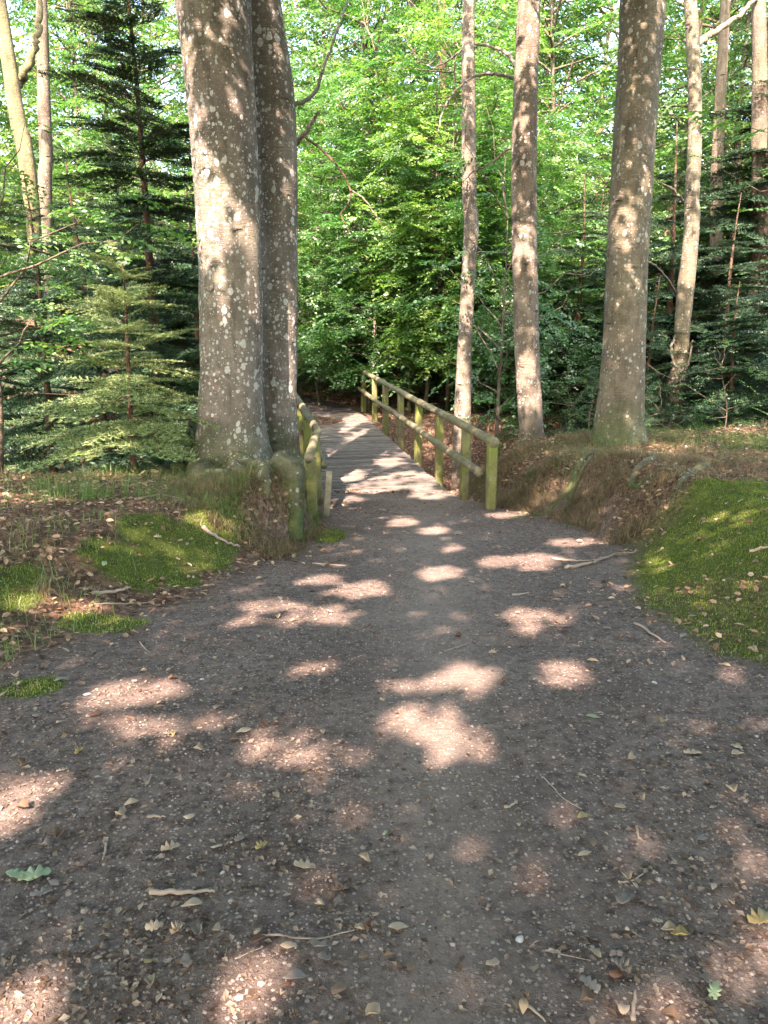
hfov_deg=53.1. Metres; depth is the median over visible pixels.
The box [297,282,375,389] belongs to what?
beech thicket
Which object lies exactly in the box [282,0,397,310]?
beech tree
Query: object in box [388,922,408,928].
fallen leaf
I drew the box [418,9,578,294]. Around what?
beech tree
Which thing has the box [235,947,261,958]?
twig
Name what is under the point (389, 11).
beech tree
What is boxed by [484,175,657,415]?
fir tree
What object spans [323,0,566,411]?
beech tree
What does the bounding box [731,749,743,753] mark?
fallen leaf
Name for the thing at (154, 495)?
twig
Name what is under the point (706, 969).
fallen leaf
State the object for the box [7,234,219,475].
fir tree
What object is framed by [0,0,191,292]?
beech tree
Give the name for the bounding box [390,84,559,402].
beech tree
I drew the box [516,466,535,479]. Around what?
grass tuft
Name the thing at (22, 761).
fallen leaf
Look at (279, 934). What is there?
twig
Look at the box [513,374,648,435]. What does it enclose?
seedling
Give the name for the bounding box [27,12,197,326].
beech tree
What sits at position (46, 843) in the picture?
fallen leaf
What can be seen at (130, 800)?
fallen leaf
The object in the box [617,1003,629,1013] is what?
fallen leaf
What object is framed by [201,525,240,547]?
twig
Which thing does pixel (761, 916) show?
fallen leaf
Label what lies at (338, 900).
fallen leaf
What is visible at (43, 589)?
grass tuft
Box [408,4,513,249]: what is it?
beech tree
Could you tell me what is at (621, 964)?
fallen leaf
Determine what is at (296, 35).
beech tree
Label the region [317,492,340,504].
grass tuft
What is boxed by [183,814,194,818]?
fallen leaf
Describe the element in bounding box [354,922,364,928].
fallen leaf
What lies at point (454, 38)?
beech tree
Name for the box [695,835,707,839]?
fallen leaf
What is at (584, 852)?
fallen leaf
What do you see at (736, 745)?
fallen leaf
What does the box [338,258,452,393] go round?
beech thicket
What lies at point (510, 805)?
twig
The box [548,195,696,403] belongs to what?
fir tree
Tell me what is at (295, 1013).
fallen leaf
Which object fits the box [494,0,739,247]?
beech tree
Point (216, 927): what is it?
fallen leaf
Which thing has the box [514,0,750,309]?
beech tree
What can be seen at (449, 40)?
beech tree
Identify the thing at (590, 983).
fallen leaf
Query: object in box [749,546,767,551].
twig
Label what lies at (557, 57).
beech tree
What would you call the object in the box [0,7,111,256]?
beech tree
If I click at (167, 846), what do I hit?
fallen leaf
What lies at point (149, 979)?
fallen leaf
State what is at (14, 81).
beech tree
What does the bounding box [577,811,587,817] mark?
fallen leaf
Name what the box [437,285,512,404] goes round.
beech thicket
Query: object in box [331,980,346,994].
fallen leaf
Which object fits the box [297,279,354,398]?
beech thicket
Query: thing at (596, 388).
seedling
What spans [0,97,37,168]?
beech tree
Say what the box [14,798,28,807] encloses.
fallen leaf
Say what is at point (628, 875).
fallen leaf
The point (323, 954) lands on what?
fallen leaf
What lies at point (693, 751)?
fallen leaf
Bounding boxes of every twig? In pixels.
[92,586,130,594]
[94,601,154,604]
[102,842,106,859]
[134,494,181,499]
[146,814,165,817]
[149,888,214,895]
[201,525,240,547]
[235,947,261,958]
[255,929,358,939]
[312,562,344,565]
[504,800,517,807]
[527,1004,545,1021]
[544,777,589,814]
[545,949,590,960]
[552,557,595,561]
[564,550,637,568]
[618,872,643,882]
[630,989,636,1020]
[633,622,665,642]
[635,822,638,838]
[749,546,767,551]
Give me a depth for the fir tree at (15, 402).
11.28 m
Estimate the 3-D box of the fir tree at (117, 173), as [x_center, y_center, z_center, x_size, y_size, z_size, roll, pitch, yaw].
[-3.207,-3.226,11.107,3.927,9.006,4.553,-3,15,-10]
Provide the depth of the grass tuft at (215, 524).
6.22 m
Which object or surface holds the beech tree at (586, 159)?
on the ground at (480, 675)
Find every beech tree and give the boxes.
[0,0,55,414]
[0,0,174,280]
[0,0,181,382]
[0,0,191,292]
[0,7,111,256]
[0,29,70,255]
[0,44,52,315]
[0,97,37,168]
[0,119,199,472]
[20,0,190,246]
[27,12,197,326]
[36,0,58,409]
[58,0,195,293]
[100,88,196,366]
[129,0,305,541]
[133,0,345,207]
[136,0,346,243]
[138,0,337,252]
[164,153,332,374]
[251,0,392,503]
[281,0,482,390]
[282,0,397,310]
[282,2,438,392]
[284,0,460,255]
[286,9,352,388]
[288,1,504,253]
[290,0,517,305]
[291,0,492,403]
[291,54,350,326]
[294,10,417,243]
[294,84,428,405]
[296,106,461,410]
[298,168,382,367]
[301,103,455,373]
[304,159,498,391]
[308,0,570,392]
[308,141,490,411]
[315,0,612,396]
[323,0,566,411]
[326,0,593,412]
[371,0,541,199]
[384,59,614,407]
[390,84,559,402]
[401,113,610,400]
[402,97,607,456]
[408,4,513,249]
[418,0,614,304]
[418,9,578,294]
[435,0,543,440]
[438,0,449,400]
[450,0,614,248]
[450,3,566,164]
[451,0,478,488]
[457,0,685,298]
[476,27,616,349]
[480,0,617,299]
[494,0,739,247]
[508,0,710,527]
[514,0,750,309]
[537,116,680,351]
[548,0,767,356]
[568,0,751,280]
[572,1,706,285]
[587,0,767,296]
[653,0,767,349]
[654,0,756,429]
[655,0,767,403]
[659,1,767,251]
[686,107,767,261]
[702,0,730,371]
[710,36,767,161]
[738,0,767,425]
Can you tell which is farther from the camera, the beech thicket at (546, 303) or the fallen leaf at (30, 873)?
the beech thicket at (546, 303)
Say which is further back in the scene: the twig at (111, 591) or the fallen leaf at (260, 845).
the twig at (111, 591)
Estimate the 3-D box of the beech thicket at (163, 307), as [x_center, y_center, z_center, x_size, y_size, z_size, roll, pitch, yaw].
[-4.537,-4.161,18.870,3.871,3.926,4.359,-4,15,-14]
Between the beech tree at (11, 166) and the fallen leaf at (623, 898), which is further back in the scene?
the beech tree at (11, 166)
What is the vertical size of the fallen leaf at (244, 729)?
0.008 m
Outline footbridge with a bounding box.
[297,369,499,521]
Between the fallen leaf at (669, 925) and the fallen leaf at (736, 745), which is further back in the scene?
the fallen leaf at (736, 745)
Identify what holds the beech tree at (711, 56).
on the ground at (480, 675)
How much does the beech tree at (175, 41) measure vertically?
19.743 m
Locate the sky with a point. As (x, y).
(612, 35)
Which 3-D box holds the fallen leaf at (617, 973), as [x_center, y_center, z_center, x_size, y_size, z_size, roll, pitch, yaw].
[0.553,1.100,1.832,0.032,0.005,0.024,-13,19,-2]
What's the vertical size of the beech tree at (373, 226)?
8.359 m
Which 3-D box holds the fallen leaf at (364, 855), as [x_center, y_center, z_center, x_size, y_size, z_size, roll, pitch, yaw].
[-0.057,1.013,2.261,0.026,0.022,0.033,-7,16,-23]
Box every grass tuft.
[15,572,62,596]
[197,509,231,530]
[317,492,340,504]
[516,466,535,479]
[562,489,582,505]
[609,470,630,493]
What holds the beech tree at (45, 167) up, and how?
on the ground at (480, 675)
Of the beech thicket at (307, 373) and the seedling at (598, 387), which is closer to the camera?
the seedling at (598, 387)
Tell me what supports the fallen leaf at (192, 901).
on the ground at (480, 675)
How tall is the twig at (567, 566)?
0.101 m
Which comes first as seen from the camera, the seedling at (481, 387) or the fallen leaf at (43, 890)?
the fallen leaf at (43, 890)
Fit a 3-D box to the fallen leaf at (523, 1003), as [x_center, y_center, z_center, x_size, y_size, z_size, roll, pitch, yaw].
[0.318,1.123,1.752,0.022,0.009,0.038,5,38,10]
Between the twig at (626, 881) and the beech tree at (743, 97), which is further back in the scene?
the beech tree at (743, 97)
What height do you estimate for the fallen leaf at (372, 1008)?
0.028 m
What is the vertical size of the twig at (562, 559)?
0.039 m
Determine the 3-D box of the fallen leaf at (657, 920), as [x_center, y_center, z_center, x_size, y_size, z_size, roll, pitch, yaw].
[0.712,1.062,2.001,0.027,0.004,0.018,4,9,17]
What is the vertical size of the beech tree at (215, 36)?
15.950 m
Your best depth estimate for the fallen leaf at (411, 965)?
1.86 m
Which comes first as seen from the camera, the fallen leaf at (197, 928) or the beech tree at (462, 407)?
the fallen leaf at (197, 928)
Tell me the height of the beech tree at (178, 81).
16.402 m
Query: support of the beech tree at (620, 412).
on the ground at (480, 675)
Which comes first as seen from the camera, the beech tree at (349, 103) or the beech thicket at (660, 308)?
the beech thicket at (660, 308)
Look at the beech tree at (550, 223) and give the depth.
17.93 m
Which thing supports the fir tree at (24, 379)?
on the ground at (480, 675)
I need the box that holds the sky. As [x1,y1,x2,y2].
[0,0,767,232]
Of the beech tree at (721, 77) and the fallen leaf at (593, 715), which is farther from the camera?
the beech tree at (721, 77)
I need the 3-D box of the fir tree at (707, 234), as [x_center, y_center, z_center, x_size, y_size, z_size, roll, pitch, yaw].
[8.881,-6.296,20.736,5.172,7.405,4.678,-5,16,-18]
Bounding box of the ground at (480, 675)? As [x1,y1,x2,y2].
[0,317,767,1023]
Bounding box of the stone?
[515,935,522,942]
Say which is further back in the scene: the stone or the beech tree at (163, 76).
the beech tree at (163, 76)
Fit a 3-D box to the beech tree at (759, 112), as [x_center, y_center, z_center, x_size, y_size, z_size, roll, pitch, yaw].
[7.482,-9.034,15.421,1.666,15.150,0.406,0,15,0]
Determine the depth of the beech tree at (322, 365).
18.25 m
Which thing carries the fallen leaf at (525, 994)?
on the ground at (480, 675)
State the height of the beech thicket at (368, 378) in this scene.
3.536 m
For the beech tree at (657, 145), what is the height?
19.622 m
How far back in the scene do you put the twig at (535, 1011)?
1.74 m
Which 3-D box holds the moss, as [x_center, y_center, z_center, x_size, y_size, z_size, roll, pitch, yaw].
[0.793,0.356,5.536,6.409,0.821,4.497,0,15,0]
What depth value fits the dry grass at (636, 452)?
7.81 m
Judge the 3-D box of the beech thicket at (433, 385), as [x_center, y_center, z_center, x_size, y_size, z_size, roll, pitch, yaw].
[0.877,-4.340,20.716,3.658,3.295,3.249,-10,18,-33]
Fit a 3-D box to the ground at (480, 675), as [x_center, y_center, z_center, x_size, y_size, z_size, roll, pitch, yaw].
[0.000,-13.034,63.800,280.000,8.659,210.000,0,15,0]
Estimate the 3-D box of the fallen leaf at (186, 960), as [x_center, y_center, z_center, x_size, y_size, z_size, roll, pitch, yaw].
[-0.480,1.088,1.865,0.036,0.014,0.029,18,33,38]
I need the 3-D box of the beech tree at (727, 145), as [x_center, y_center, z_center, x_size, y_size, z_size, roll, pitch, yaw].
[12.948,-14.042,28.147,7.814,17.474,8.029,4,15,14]
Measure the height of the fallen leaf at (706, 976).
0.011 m
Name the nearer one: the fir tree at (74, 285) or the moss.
the moss
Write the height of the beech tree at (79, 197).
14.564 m
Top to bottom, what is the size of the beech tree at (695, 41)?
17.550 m
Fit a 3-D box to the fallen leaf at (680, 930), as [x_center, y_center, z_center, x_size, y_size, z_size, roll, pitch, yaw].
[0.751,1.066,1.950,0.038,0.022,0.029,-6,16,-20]
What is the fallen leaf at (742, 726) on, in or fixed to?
on the ground at (480, 675)
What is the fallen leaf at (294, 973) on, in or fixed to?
on the ground at (480, 675)
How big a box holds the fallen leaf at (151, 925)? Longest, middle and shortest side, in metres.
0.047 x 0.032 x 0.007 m
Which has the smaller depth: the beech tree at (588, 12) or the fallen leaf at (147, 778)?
the fallen leaf at (147, 778)
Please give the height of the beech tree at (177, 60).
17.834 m
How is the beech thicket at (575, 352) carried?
on the ground at (480, 675)
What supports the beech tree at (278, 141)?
on the ground at (480, 675)
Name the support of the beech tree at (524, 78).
on the ground at (480, 675)
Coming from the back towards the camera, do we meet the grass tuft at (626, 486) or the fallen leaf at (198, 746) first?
the grass tuft at (626, 486)
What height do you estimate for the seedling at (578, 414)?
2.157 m
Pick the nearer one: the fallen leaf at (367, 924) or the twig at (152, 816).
the fallen leaf at (367, 924)
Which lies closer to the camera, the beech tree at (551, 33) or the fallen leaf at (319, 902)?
the fallen leaf at (319, 902)
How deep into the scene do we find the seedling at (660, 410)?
12.74 m
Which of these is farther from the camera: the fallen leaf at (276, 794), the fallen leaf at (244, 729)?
the fallen leaf at (244, 729)
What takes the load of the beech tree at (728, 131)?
on the ground at (480, 675)
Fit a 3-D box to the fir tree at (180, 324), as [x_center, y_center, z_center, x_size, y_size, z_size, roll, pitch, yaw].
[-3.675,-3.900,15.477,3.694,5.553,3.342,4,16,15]
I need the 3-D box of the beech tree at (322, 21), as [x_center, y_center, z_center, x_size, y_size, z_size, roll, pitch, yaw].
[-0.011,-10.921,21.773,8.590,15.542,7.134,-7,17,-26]
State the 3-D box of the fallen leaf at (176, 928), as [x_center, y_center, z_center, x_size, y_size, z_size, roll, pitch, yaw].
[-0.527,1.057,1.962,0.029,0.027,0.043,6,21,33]
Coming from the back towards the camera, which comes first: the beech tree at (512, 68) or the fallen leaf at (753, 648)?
the beech tree at (512, 68)
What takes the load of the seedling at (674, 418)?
on the ground at (480, 675)
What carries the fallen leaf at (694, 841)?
on the ground at (480, 675)
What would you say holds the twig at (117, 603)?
on the ground at (480, 675)
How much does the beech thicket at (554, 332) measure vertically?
3.430 m
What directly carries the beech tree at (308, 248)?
on the ground at (480, 675)
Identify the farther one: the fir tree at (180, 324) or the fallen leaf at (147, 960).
the fir tree at (180, 324)
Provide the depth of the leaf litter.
6.32 m
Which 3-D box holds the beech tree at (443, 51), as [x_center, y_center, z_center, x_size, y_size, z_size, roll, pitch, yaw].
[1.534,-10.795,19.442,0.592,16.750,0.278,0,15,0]
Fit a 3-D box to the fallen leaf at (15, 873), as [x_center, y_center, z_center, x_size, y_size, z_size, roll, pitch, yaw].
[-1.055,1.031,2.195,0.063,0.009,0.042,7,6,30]
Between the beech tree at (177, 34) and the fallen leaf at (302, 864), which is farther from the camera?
the beech tree at (177, 34)
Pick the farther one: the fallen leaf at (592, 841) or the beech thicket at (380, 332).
the beech thicket at (380, 332)
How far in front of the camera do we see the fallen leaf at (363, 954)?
1.90 m
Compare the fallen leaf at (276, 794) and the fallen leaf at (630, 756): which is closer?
the fallen leaf at (276, 794)
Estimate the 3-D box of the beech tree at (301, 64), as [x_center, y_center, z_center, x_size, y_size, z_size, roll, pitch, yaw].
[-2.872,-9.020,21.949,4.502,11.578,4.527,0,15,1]
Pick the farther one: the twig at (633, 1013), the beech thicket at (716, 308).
the beech thicket at (716, 308)
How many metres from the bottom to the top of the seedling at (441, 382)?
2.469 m
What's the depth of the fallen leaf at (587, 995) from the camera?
1.76 m
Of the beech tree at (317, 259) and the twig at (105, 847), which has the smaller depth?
the twig at (105, 847)
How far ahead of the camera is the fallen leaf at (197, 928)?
1.96 m
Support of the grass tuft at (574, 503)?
on the ground at (480, 675)
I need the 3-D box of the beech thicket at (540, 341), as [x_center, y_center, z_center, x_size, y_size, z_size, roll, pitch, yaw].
[2.988,-3.770,16.944,4.138,3.633,3.322,-12,19,-38]
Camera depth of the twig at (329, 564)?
6.12 m
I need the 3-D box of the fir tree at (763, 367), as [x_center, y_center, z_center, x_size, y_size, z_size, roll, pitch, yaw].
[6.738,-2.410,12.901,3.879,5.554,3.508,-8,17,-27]
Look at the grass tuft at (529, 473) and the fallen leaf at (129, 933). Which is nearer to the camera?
the fallen leaf at (129, 933)
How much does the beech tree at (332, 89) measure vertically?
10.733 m
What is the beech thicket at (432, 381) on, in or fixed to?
on the ground at (480, 675)
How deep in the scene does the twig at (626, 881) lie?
2.15 m
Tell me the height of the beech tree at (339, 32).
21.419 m
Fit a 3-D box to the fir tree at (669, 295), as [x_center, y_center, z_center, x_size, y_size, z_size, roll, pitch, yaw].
[6.233,-4.620,16.156,4.010,6.479,4.433,-1,15,-6]
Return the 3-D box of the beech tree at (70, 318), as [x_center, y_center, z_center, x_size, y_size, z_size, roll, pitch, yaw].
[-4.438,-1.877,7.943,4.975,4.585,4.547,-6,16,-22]
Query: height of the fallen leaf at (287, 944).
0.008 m
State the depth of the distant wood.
56.42 m
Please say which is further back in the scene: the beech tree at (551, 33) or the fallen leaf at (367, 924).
the beech tree at (551, 33)
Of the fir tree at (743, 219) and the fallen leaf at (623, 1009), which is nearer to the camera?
the fallen leaf at (623, 1009)
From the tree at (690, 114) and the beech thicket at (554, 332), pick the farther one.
the beech thicket at (554, 332)
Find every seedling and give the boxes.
[419,371,451,400]
[472,372,496,420]
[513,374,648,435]
[558,364,656,430]
[558,397,645,432]
[568,382,719,428]
[569,341,601,429]
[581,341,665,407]
[645,406,698,429]
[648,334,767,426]
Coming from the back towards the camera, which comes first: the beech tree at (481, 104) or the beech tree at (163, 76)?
the beech tree at (163, 76)
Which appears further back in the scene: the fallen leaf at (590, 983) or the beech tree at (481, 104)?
the beech tree at (481, 104)
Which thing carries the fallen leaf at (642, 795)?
on the ground at (480, 675)
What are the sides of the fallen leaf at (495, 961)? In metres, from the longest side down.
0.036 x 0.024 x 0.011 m
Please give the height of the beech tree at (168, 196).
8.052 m
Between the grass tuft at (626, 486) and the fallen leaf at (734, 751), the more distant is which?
the grass tuft at (626, 486)
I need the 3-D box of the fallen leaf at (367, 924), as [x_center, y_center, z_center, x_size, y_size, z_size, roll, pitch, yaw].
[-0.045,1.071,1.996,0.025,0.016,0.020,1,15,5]
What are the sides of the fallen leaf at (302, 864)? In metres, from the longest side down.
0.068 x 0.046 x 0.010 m
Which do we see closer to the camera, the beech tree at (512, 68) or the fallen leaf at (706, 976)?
the fallen leaf at (706, 976)
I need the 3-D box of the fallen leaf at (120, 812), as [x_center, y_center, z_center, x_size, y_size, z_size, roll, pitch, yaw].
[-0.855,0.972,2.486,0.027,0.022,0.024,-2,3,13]
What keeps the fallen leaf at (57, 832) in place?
on the ground at (480, 675)
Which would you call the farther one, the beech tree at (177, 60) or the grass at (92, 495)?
the beech tree at (177, 60)
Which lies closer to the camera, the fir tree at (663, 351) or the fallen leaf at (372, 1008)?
the fallen leaf at (372, 1008)
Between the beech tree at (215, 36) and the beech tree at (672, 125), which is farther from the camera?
the beech tree at (672, 125)
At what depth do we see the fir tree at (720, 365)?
12.10 m
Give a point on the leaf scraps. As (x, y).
(704, 1001)
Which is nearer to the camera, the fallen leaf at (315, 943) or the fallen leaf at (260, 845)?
the fallen leaf at (315, 943)
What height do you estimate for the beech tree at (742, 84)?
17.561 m
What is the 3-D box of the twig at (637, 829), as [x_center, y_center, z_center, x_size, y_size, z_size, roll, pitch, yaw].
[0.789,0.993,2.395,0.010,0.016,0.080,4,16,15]
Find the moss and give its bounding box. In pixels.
[0,476,767,697]
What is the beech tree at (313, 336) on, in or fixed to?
on the ground at (480, 675)
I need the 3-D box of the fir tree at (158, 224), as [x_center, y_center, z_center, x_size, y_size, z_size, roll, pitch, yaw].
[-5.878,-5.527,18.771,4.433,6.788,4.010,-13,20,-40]
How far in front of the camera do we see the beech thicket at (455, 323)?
16.55 m
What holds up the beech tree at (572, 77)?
on the ground at (480, 675)
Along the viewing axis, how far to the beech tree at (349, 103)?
49.84 m
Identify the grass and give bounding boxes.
[0,416,767,666]
[0,426,767,560]
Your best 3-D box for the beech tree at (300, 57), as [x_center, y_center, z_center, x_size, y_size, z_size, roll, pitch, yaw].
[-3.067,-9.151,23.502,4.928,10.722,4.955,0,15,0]
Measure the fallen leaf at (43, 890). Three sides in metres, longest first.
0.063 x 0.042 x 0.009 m
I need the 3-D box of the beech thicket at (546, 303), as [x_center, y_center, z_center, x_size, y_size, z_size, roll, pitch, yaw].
[4.378,-3.751,17.246,4.393,3.857,3.527,-11,19,-36]
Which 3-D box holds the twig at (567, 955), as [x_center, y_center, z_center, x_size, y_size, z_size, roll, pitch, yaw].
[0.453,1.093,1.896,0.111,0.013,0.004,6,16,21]
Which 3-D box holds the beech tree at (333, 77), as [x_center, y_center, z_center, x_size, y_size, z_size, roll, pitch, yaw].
[-0.684,-8.507,21.653,6.039,10.871,6.418,8,17,26]
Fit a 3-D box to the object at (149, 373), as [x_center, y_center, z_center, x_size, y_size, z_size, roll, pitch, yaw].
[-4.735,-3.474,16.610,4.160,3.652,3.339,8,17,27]
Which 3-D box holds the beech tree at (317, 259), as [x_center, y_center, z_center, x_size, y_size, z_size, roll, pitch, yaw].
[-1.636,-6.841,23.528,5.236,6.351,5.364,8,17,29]
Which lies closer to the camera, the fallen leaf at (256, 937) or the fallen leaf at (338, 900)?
the fallen leaf at (256, 937)
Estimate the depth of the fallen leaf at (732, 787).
2.62 m
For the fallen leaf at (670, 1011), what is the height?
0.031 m
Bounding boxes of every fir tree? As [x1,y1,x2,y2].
[0,132,112,411]
[0,149,189,467]
[0,173,155,473]
[0,180,68,468]
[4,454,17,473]
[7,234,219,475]
[36,0,199,472]
[77,156,197,414]
[106,167,199,427]
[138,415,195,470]
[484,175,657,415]
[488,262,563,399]
[544,346,650,435]
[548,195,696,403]
[561,122,764,423]
[592,275,716,430]
[645,192,767,426]
[646,17,767,375]
[646,124,751,400]
[651,281,767,429]
[676,220,767,427]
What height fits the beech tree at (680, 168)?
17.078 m
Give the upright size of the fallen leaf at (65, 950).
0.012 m
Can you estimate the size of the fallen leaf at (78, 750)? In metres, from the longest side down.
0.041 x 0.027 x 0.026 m
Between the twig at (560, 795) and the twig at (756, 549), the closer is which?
the twig at (560, 795)
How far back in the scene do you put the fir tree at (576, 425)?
14.78 m
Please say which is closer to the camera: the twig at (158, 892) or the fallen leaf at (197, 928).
the fallen leaf at (197, 928)
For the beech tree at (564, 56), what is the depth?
29.65 m
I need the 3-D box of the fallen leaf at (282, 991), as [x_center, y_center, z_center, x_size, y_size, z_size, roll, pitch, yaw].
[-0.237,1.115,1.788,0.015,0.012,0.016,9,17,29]
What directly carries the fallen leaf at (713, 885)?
on the ground at (480, 675)
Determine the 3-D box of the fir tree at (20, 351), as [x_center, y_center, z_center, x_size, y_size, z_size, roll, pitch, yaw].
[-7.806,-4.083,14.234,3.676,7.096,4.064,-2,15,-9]
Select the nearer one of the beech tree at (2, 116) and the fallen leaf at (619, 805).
the fallen leaf at (619, 805)
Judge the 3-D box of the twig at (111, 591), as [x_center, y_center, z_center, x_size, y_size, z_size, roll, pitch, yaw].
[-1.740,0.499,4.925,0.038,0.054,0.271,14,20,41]
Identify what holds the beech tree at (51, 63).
on the ground at (480, 675)
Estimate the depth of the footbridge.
11.59 m
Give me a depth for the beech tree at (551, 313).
13.94 m
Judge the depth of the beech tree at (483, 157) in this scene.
16.58 m
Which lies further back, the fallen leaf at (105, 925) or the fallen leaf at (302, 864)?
the fallen leaf at (302, 864)
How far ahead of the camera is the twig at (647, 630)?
4.32 m
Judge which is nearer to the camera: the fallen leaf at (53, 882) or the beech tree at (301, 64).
the fallen leaf at (53, 882)
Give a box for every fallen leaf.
[5,868,23,877]
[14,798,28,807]
[18,757,27,766]
[18,864,50,880]
[30,887,52,895]
[38,835,51,846]
[48,879,58,884]
[53,826,65,837]
[61,947,68,954]
[62,727,71,732]
[74,746,82,753]
[102,923,109,928]
[115,810,124,815]
[124,798,137,804]
[125,930,133,936]
[142,774,151,783]
[144,958,152,962]
[144,973,154,984]
[145,919,163,930]
[161,840,179,850]
[170,920,184,933]
[179,952,192,967]
[181,897,202,906]
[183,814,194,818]
[190,922,201,934]
[193,743,203,749]
[212,922,220,930]
[234,834,244,840]
[237,727,250,731]
[251,934,264,941]
[255,840,267,848]
[272,791,279,797]
[280,941,296,947]
[280,987,285,994]
[282,968,305,978]
[289,1008,300,1015]
[294,858,315,867]
[311,938,326,946]
[315,899,324,904]
[318,950,330,959]
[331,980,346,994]
[332,882,348,889]
[333,896,341,904]
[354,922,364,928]
[358,852,370,861]
[359,951,368,957]
[363,921,370,927]
[365,1002,379,1014]
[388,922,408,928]
[407,962,416,969]
[486,957,499,964]
[519,996,527,1013]
[521,990,529,999]
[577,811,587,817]
[578,850,591,855]
[579,986,594,1001]
[580,975,600,990]
[586,714,600,717]
[588,838,596,846]
[590,948,600,956]
[609,968,621,977]
[613,956,631,972]
[614,803,625,807]
[615,892,631,903]
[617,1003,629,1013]
[622,870,632,878]
[628,751,636,759]
[639,792,644,799]
[652,918,662,921]
[660,920,675,929]
[662,1004,680,1018]
[670,925,688,935]
[683,749,700,753]
[690,836,697,843]
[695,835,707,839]
[701,972,711,982]
[703,966,709,974]
[707,981,721,999]
[711,883,716,889]
[726,784,737,791]
[731,743,742,747]
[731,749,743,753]
[737,723,745,728]
[747,645,758,651]
[747,907,767,923]
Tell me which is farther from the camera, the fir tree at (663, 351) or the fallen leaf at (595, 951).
the fir tree at (663, 351)
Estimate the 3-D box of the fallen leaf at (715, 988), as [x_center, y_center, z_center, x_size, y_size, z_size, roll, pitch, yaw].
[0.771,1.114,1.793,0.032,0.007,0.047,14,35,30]
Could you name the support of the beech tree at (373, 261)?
on the ground at (480, 675)
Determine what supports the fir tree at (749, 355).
on the ground at (480, 675)
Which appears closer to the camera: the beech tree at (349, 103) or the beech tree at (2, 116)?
the beech tree at (2, 116)
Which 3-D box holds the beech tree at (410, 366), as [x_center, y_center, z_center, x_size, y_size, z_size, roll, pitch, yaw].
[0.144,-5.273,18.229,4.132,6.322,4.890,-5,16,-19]
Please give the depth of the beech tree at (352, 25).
23.43 m
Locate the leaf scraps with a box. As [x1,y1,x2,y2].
[0,449,767,1023]
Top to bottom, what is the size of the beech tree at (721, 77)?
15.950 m
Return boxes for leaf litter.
[0,387,767,745]
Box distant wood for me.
[0,119,743,318]
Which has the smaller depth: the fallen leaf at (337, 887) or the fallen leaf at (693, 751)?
the fallen leaf at (337, 887)
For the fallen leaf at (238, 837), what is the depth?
2.36 m
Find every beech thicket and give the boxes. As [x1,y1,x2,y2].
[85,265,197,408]
[120,269,194,392]
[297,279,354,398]
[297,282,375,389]
[323,283,401,399]
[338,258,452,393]
[352,287,449,403]
[366,269,488,400]
[405,274,575,414]
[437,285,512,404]
[444,259,604,412]
[446,290,604,439]
[479,251,648,409]
[483,282,602,399]
[542,249,701,407]
[647,253,767,402]
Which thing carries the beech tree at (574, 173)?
on the ground at (480, 675)
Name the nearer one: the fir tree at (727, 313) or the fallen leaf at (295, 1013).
the fallen leaf at (295, 1013)
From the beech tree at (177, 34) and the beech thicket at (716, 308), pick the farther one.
the beech tree at (177, 34)

